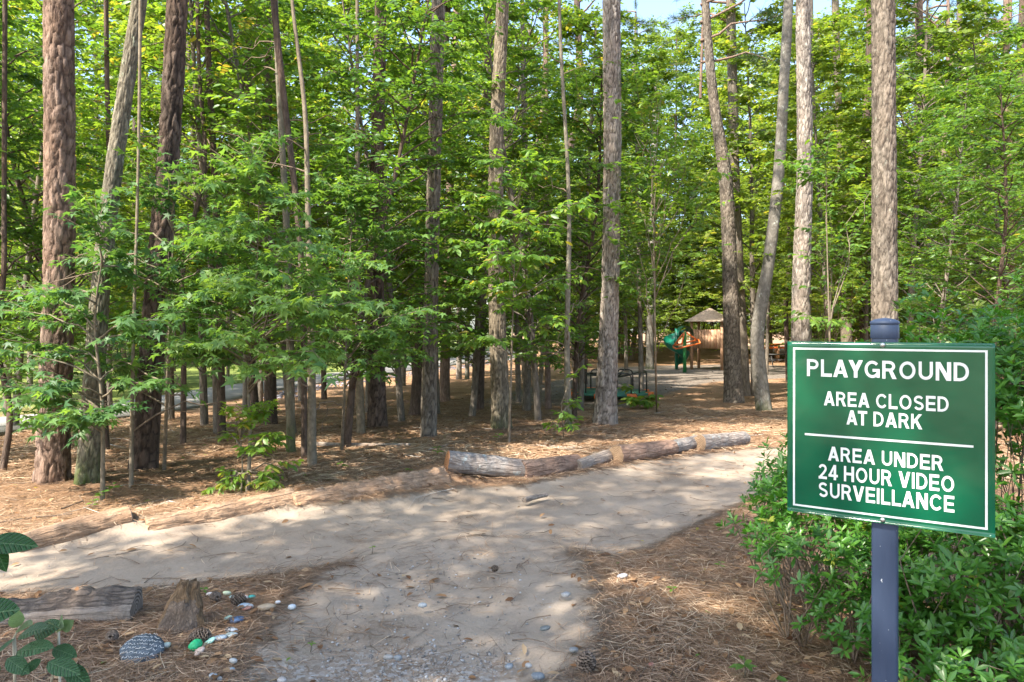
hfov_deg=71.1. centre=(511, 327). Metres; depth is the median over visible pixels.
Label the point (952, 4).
pine tree
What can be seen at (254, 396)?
slim tree
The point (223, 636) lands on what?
stone
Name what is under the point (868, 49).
pine tree
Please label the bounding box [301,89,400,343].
broadleaf tree
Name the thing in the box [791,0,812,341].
pine tree
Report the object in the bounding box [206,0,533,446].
understory tree
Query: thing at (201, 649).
stone
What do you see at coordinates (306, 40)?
understory tree
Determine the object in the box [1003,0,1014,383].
pine tree
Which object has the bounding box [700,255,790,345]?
broadleaf tree
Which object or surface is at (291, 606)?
stone
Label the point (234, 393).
road
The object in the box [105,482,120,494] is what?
seedling
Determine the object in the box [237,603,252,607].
stone
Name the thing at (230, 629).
stone
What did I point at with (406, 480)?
log
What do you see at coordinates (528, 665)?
stone
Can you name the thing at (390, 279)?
understory tree
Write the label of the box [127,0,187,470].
pine tree
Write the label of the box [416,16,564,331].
broadleaf tree
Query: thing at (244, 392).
understory tree
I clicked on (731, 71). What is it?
pine tree
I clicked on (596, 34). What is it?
understory tree
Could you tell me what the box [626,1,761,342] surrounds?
broadleaf tree
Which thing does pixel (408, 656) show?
gravel
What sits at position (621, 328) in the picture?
pine tree
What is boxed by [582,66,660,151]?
pine tree
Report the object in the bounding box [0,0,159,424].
understory tree
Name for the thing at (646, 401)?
young shrub
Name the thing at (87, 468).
oak tree
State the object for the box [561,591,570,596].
stone
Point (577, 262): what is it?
understory tree
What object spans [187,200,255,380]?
understory tree
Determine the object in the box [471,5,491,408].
pine tree
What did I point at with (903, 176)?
understory tree
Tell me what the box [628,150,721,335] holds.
broadleaf tree
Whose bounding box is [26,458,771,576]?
gravel
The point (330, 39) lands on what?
pine tree
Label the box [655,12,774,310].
broadleaf tree
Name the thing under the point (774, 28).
understory tree
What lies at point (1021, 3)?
pine tree
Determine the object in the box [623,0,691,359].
pine tree
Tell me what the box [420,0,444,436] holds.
pine tree
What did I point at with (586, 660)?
pine cone
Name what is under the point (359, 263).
maple sapling
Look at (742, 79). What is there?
broadleaf tree
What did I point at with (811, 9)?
pine tree
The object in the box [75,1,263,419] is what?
understory tree
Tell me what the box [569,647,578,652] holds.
stone
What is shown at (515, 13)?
understory tree
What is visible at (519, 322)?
understory tree
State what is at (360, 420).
slim tree
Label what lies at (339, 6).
understory tree
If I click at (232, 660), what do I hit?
stone
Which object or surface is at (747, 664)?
seedling
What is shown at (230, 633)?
stone
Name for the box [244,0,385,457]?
slim tree
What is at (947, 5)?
pine tree
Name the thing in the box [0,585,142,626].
split timber
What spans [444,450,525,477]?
log
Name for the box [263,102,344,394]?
understory tree
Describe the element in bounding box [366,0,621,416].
understory tree
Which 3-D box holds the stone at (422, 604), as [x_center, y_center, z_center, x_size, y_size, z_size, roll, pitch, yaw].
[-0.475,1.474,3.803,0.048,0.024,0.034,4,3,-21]
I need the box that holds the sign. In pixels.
[787,318,994,681]
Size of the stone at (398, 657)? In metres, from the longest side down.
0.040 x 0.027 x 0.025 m
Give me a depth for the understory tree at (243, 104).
9.99 m
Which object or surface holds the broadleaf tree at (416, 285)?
on the ground
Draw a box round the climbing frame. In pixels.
[673,331,700,372]
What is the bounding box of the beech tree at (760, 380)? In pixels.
[750,0,792,410]
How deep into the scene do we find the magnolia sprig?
1.89 m
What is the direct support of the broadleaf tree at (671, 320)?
on the ground
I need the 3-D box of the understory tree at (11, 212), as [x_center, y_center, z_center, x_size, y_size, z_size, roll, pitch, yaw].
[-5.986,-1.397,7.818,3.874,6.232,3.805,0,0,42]
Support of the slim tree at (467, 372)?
on the ground
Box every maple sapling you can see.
[258,146,452,449]
[408,145,607,442]
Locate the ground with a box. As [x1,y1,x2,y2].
[0,332,1023,681]
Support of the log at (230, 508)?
on the ground
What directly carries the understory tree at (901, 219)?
on the ground
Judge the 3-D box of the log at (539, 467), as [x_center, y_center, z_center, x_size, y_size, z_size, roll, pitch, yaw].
[0.399,1.429,7.364,0.795,0.207,0.204,1,-1,-39]
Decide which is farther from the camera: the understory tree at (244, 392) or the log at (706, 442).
the understory tree at (244, 392)
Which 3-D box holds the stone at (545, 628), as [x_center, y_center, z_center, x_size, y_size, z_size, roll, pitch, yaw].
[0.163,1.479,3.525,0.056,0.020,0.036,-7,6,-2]
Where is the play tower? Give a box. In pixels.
[685,308,722,369]
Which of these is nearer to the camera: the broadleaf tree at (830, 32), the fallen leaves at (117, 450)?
the fallen leaves at (117, 450)
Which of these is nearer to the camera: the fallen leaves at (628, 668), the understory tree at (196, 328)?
the fallen leaves at (628, 668)
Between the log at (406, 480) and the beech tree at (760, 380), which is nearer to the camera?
the log at (406, 480)
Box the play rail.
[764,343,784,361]
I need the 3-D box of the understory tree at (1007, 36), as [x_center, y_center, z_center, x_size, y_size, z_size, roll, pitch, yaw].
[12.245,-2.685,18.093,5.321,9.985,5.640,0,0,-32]
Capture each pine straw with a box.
[0,397,1023,484]
[0,457,1023,681]
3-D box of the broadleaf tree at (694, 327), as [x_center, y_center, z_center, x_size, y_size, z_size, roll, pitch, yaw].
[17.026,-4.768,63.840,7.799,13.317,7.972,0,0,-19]
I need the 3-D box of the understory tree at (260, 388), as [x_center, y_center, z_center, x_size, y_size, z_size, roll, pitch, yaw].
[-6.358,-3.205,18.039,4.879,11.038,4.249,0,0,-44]
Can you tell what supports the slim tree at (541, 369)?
on the ground
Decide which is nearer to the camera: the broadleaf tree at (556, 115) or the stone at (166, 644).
the stone at (166, 644)
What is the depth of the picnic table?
40.89 m
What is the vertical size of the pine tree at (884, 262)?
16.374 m
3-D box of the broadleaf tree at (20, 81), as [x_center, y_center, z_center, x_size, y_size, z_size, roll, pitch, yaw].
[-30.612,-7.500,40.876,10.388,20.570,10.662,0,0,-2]
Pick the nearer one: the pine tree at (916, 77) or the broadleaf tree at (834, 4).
the broadleaf tree at (834, 4)
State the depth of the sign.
2.41 m
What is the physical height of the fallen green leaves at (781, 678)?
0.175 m
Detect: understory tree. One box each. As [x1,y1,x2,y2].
[0,0,101,415]
[0,0,144,350]
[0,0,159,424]
[0,0,182,407]
[0,0,194,365]
[0,2,149,375]
[0,52,90,394]
[0,84,92,331]
[7,0,360,432]
[10,129,75,365]
[32,138,141,333]
[33,133,142,318]
[34,0,313,425]
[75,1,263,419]
[103,0,417,433]
[113,158,189,322]
[114,244,197,362]
[115,131,235,385]
[176,0,331,408]
[176,0,344,406]
[182,1,404,414]
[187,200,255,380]
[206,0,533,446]
[220,0,363,400]
[240,0,486,420]
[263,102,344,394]
[273,0,462,411]
[319,0,545,413]
[354,88,515,359]
[361,78,456,315]
[363,190,459,371]
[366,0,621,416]
[385,0,632,420]
[395,124,470,313]
[413,37,540,302]
[416,171,523,373]
[439,18,601,402]
[471,180,552,378]
[472,97,571,323]
[474,42,679,416]
[487,157,627,367]
[511,0,693,409]
[531,128,630,341]
[563,25,705,390]
[577,112,672,374]
[667,0,831,395]
[716,15,868,303]
[717,114,821,374]
[734,5,931,341]
[778,124,946,341]
[791,0,1023,342]
[792,153,869,325]
[812,81,938,341]
[814,125,912,323]
[816,130,931,325]
[837,50,1023,342]
[843,69,1023,345]
[867,194,952,341]
[868,49,1023,428]
[898,0,1023,384]
[900,32,1023,307]
[900,109,1023,342]
[929,104,1018,315]
[945,94,1023,345]
[957,77,1023,335]
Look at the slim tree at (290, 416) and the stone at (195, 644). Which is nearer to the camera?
the stone at (195, 644)
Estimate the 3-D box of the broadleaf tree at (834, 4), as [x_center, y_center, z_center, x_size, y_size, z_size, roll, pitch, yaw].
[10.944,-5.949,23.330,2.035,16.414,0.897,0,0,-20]
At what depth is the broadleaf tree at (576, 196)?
47.20 m
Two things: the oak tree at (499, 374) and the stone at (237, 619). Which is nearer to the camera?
the stone at (237, 619)
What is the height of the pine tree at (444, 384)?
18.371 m
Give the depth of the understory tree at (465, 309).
22.04 m
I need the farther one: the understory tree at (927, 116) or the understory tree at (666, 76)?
the understory tree at (666, 76)
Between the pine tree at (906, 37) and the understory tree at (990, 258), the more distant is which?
the pine tree at (906, 37)
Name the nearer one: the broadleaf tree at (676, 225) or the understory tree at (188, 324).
the understory tree at (188, 324)
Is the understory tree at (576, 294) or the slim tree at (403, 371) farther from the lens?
the understory tree at (576, 294)
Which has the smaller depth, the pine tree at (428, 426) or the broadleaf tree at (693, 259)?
the pine tree at (428, 426)
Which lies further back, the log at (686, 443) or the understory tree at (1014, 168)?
the understory tree at (1014, 168)
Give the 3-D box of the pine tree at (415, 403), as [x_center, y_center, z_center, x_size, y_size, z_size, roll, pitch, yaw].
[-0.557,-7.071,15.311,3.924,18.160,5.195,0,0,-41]
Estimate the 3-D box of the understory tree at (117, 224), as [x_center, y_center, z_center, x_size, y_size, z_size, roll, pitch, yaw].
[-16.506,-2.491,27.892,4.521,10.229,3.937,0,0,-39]
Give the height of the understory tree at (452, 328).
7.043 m
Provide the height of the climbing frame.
2.155 m
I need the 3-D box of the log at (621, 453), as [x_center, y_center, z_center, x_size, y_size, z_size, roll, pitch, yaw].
[1.531,1.415,8.213,0.932,0.211,0.251,1,0,-35]
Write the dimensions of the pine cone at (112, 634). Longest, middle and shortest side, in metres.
0.064 x 0.060 x 0.060 m
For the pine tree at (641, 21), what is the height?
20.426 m
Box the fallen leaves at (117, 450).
[0,376,1023,502]
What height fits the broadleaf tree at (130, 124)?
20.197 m
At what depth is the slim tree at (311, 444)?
7.73 m
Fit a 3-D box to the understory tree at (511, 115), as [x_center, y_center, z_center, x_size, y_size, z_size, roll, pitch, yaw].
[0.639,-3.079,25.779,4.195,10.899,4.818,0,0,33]
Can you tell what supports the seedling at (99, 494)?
on the ground
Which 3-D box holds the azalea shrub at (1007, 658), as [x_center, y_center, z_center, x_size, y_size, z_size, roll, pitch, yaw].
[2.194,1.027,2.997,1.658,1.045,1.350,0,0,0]
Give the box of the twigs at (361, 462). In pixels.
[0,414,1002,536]
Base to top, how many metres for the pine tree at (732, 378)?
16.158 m
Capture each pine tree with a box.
[32,0,75,484]
[78,5,161,384]
[91,0,155,359]
[91,2,157,258]
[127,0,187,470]
[130,72,185,370]
[297,0,354,371]
[366,1,387,427]
[408,5,467,414]
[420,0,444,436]
[439,9,459,401]
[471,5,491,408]
[518,0,650,52]
[562,0,635,383]
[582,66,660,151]
[588,66,648,354]
[592,0,621,424]
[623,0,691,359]
[659,0,752,395]
[699,0,795,403]
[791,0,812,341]
[810,0,812,341]
[842,0,937,123]
[855,0,930,342]
[858,6,871,341]
[861,0,972,323]
[862,0,1023,323]
[870,0,898,320]
[896,0,980,327]
[936,0,1023,381]
[942,0,999,257]
[968,1,1018,299]
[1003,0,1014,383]
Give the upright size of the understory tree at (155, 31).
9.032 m
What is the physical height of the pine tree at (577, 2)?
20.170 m
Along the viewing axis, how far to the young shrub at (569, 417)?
9.70 m
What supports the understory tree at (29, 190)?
on the ground
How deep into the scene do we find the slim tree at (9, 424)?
7.54 m
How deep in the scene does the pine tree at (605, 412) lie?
12.10 m
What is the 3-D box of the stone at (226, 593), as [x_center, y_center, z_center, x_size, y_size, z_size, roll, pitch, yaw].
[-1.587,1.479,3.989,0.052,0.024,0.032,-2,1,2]
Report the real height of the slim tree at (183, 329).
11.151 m
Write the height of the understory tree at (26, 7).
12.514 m
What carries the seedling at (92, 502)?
on the ground
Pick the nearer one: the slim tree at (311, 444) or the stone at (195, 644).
the stone at (195, 644)
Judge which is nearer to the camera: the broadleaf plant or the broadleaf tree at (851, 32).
the broadleaf plant
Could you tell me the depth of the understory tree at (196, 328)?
29.47 m
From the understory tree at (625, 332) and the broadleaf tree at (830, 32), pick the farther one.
the broadleaf tree at (830, 32)
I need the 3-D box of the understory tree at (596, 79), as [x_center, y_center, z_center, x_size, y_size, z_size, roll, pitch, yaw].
[1.253,-1.455,13.792,4.228,6.925,4.305,0,0,23]
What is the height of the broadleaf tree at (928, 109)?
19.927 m
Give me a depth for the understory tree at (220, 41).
9.66 m
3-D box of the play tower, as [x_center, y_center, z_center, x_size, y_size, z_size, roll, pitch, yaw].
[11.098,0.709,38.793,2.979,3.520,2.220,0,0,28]
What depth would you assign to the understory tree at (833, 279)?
31.94 m
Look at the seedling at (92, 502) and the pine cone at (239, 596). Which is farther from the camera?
the seedling at (92, 502)
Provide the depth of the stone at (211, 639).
3.38 m
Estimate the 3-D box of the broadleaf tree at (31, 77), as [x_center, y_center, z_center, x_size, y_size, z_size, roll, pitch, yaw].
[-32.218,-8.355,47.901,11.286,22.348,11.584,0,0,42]
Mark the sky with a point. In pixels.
(661, 9)
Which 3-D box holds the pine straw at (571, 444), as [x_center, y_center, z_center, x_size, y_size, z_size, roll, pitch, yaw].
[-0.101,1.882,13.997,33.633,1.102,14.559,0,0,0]
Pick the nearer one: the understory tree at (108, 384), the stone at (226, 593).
the stone at (226, 593)
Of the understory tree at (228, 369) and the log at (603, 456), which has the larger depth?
the understory tree at (228, 369)
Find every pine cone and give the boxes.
[105,629,118,642]
[188,630,202,642]
[191,627,211,642]
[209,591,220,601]
[230,592,246,605]
[491,565,498,571]
[576,650,595,673]
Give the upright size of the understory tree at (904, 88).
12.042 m
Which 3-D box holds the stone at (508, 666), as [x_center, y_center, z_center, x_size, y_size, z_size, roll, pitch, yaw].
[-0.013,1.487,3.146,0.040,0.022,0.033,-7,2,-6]
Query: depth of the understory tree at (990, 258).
12.22 m
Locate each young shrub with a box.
[201,399,304,495]
[541,364,591,437]
[617,383,663,408]
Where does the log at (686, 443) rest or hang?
on the ground
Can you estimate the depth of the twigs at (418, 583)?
4.29 m
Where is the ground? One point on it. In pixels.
(586, 494)
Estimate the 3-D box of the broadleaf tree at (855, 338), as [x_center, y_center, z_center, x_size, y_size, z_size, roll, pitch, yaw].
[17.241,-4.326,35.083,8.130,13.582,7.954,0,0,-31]
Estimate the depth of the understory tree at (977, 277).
21.21 m
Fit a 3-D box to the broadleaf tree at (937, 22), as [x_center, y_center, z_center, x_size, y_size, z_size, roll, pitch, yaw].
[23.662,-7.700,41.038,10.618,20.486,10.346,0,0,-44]
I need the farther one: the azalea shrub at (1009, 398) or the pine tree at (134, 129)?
the pine tree at (134, 129)
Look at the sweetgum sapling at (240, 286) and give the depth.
6.29 m
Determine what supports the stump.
on the ground
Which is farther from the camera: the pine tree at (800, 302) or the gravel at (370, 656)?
the pine tree at (800, 302)
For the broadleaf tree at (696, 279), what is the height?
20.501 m
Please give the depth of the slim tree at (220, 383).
9.96 m
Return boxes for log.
[21,505,132,551]
[144,488,294,529]
[292,466,450,505]
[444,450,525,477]
[521,454,580,478]
[577,449,612,469]
[610,440,678,462]
[674,435,697,452]
[694,431,750,450]
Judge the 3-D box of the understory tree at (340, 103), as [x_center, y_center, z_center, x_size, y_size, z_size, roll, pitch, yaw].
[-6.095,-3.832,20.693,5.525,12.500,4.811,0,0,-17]
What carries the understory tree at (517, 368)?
on the ground
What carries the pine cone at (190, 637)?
on the pine straw at (699, 661)
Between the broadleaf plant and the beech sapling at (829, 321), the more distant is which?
the beech sapling at (829, 321)
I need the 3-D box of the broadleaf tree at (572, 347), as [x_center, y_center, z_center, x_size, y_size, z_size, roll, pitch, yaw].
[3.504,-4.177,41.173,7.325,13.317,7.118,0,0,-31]
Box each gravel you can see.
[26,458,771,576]
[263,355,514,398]
[311,639,527,681]
[319,536,558,681]
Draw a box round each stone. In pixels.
[164,642,170,648]
[188,639,202,650]
[194,646,204,655]
[203,637,214,644]
[213,634,226,641]
[223,591,231,595]
[225,627,237,631]
[225,632,237,636]
[229,616,243,623]
[229,658,236,662]
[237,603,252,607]
[257,603,275,610]
[277,676,286,681]
[288,604,295,609]
[383,654,392,659]
[393,654,401,660]
[418,602,426,607]
[505,663,512,669]
[525,663,531,667]
[531,672,544,679]
[540,625,549,630]
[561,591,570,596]
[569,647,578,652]
[617,573,627,578]
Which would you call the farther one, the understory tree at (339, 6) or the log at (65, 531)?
the understory tree at (339, 6)
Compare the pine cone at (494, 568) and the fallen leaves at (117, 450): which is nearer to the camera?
the pine cone at (494, 568)
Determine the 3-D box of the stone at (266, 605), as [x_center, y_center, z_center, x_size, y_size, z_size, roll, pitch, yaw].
[-1.297,1.478,3.788,0.098,0.032,0.057,-4,3,-15]
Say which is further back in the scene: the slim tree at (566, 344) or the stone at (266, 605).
the slim tree at (566, 344)
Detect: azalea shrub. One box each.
[714,431,993,679]
[841,464,1023,681]
[852,269,1023,630]
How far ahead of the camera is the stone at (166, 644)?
3.33 m
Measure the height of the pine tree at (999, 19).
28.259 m
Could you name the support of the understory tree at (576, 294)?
on the ground
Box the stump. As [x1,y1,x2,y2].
[156,578,205,633]
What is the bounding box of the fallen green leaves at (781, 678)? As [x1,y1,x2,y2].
[14,437,855,680]
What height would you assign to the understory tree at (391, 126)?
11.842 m
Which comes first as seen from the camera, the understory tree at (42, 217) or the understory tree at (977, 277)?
the understory tree at (977, 277)
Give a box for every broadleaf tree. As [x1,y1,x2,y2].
[0,27,41,136]
[10,36,81,330]
[79,56,205,350]
[144,59,250,326]
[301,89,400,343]
[384,195,456,340]
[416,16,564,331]
[473,41,594,364]
[514,103,603,349]
[536,144,619,366]
[558,210,599,339]
[563,33,710,358]
[594,189,676,349]
[598,190,700,355]
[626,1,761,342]
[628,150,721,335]
[634,218,675,342]
[645,86,661,368]
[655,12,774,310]
[658,156,745,328]
[660,72,766,324]
[673,165,778,351]
[675,216,747,335]
[685,26,830,359]
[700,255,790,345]
[708,0,915,346]
[742,0,899,319]
[749,145,831,340]
[784,44,938,328]
[812,107,929,341]
[831,0,852,341]
[896,6,994,322]
[897,12,998,326]
[898,119,988,339]
[900,44,992,323]
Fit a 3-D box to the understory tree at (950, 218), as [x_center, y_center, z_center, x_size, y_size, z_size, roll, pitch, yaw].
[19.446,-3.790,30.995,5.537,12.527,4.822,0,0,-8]
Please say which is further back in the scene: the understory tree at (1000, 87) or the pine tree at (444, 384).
the pine tree at (444, 384)
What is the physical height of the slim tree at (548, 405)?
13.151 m
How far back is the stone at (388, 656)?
3.23 m
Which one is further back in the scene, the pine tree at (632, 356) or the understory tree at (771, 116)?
the pine tree at (632, 356)
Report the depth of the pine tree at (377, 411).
11.42 m
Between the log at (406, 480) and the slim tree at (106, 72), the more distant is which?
the slim tree at (106, 72)
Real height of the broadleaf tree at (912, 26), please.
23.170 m
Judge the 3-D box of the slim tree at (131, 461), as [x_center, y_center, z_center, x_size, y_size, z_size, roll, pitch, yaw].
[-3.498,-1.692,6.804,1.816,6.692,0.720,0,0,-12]
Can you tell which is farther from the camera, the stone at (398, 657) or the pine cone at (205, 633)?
the pine cone at (205, 633)
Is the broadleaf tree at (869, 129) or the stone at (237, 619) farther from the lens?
the broadleaf tree at (869, 129)
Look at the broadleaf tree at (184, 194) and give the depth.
49.64 m
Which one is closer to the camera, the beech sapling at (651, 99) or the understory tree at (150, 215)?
the beech sapling at (651, 99)
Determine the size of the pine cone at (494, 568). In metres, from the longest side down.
0.044 x 0.041 x 0.041 m
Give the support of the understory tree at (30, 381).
on the ground
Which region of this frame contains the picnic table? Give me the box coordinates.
[769,354,784,367]
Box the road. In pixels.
[0,350,514,435]
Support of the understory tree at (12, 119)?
on the ground
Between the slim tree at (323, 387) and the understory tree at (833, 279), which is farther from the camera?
the understory tree at (833, 279)
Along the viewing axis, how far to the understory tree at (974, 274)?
25.17 m
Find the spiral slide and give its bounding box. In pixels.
[663,326,693,368]
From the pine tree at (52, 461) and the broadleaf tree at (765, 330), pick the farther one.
the broadleaf tree at (765, 330)
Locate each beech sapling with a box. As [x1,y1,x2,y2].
[588,61,746,412]
[765,130,898,341]
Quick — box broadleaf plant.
[0,611,89,681]
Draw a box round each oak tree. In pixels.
[73,0,147,485]
[488,0,512,429]
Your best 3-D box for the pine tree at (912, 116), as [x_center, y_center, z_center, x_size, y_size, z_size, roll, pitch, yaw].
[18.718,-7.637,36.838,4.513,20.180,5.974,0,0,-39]
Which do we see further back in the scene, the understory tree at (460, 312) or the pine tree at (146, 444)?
the understory tree at (460, 312)
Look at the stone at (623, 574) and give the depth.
4.27 m
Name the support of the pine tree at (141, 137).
on the ground
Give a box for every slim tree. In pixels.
[0,0,89,470]
[18,0,203,448]
[46,0,245,487]
[122,0,227,443]
[180,0,251,436]
[207,0,357,452]
[232,0,303,424]
[235,0,264,411]
[239,0,337,465]
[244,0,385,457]
[321,1,332,398]
[331,0,391,434]
[401,30,414,385]
[454,43,473,378]
[463,276,474,378]
[514,0,601,430]
[515,7,576,408]
[520,0,539,410]
[531,9,561,401]
[774,183,813,381]
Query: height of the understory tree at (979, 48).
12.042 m
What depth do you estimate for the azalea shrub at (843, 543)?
3.24 m
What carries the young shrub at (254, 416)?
on the ground
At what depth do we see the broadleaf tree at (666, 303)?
44.81 m
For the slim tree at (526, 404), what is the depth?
16.70 m
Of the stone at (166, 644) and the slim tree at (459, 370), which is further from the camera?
the slim tree at (459, 370)
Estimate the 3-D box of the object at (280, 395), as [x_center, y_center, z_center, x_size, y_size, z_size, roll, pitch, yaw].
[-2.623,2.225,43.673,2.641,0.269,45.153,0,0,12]
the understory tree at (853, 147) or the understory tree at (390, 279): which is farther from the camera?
the understory tree at (853, 147)
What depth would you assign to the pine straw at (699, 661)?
3.69 m
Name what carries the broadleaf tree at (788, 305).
on the ground
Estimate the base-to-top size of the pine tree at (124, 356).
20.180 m
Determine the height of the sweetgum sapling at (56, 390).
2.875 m
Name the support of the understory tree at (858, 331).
on the ground
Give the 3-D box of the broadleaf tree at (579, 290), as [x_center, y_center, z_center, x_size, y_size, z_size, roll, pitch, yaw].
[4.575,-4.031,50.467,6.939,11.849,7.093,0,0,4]
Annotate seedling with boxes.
[86,498,99,509]
[95,489,108,500]
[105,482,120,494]
[728,655,757,676]
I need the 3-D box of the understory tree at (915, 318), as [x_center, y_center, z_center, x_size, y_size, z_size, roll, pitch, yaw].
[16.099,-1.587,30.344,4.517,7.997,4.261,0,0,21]
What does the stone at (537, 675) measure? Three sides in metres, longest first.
0.058 x 0.048 x 0.026 m
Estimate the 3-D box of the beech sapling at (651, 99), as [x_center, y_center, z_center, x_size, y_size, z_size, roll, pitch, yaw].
[2.546,-1.268,13.451,2.470,6.634,5.588,0,0,0]
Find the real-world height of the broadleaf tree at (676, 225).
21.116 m
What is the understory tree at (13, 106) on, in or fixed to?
on the ground
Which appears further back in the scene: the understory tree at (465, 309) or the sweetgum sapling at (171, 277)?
the understory tree at (465, 309)
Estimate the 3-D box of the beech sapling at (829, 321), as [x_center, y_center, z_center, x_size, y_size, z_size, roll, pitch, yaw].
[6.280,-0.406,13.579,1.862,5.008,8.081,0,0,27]
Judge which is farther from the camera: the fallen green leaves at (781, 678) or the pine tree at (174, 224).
the pine tree at (174, 224)
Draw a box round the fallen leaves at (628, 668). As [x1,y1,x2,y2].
[0,424,1023,681]
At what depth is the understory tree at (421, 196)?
31.03 m
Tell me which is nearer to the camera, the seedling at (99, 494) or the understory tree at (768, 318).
the seedling at (99, 494)
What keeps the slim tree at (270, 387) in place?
on the ground
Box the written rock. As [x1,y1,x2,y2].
[119,633,163,663]
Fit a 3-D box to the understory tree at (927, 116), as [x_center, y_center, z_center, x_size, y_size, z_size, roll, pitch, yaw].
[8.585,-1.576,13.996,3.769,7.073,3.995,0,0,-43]
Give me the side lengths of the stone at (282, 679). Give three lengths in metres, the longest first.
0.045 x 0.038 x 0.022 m
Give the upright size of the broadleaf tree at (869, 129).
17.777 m
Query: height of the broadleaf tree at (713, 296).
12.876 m
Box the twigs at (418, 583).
[0,444,1020,681]
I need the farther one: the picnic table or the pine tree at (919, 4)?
the picnic table
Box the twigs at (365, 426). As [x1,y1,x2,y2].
[3,405,1010,516]
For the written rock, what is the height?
0.091 m
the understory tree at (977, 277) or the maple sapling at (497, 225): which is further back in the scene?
the understory tree at (977, 277)
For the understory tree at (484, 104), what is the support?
on the ground
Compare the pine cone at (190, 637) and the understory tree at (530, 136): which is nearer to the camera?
the pine cone at (190, 637)
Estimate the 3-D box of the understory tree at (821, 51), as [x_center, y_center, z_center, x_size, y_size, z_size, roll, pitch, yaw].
[7.725,-2.802,17.472,4.436,10.035,3.862,0,0,19]
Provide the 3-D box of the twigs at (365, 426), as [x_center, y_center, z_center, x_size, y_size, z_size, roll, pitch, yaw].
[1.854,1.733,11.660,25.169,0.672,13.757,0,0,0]
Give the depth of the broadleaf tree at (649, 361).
38.74 m
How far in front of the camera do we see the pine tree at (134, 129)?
29.81 m
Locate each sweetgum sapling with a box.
[0,182,212,500]
[55,132,265,470]
[118,126,402,491]
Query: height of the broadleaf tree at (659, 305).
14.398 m
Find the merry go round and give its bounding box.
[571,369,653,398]
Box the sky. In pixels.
[14,0,1018,332]

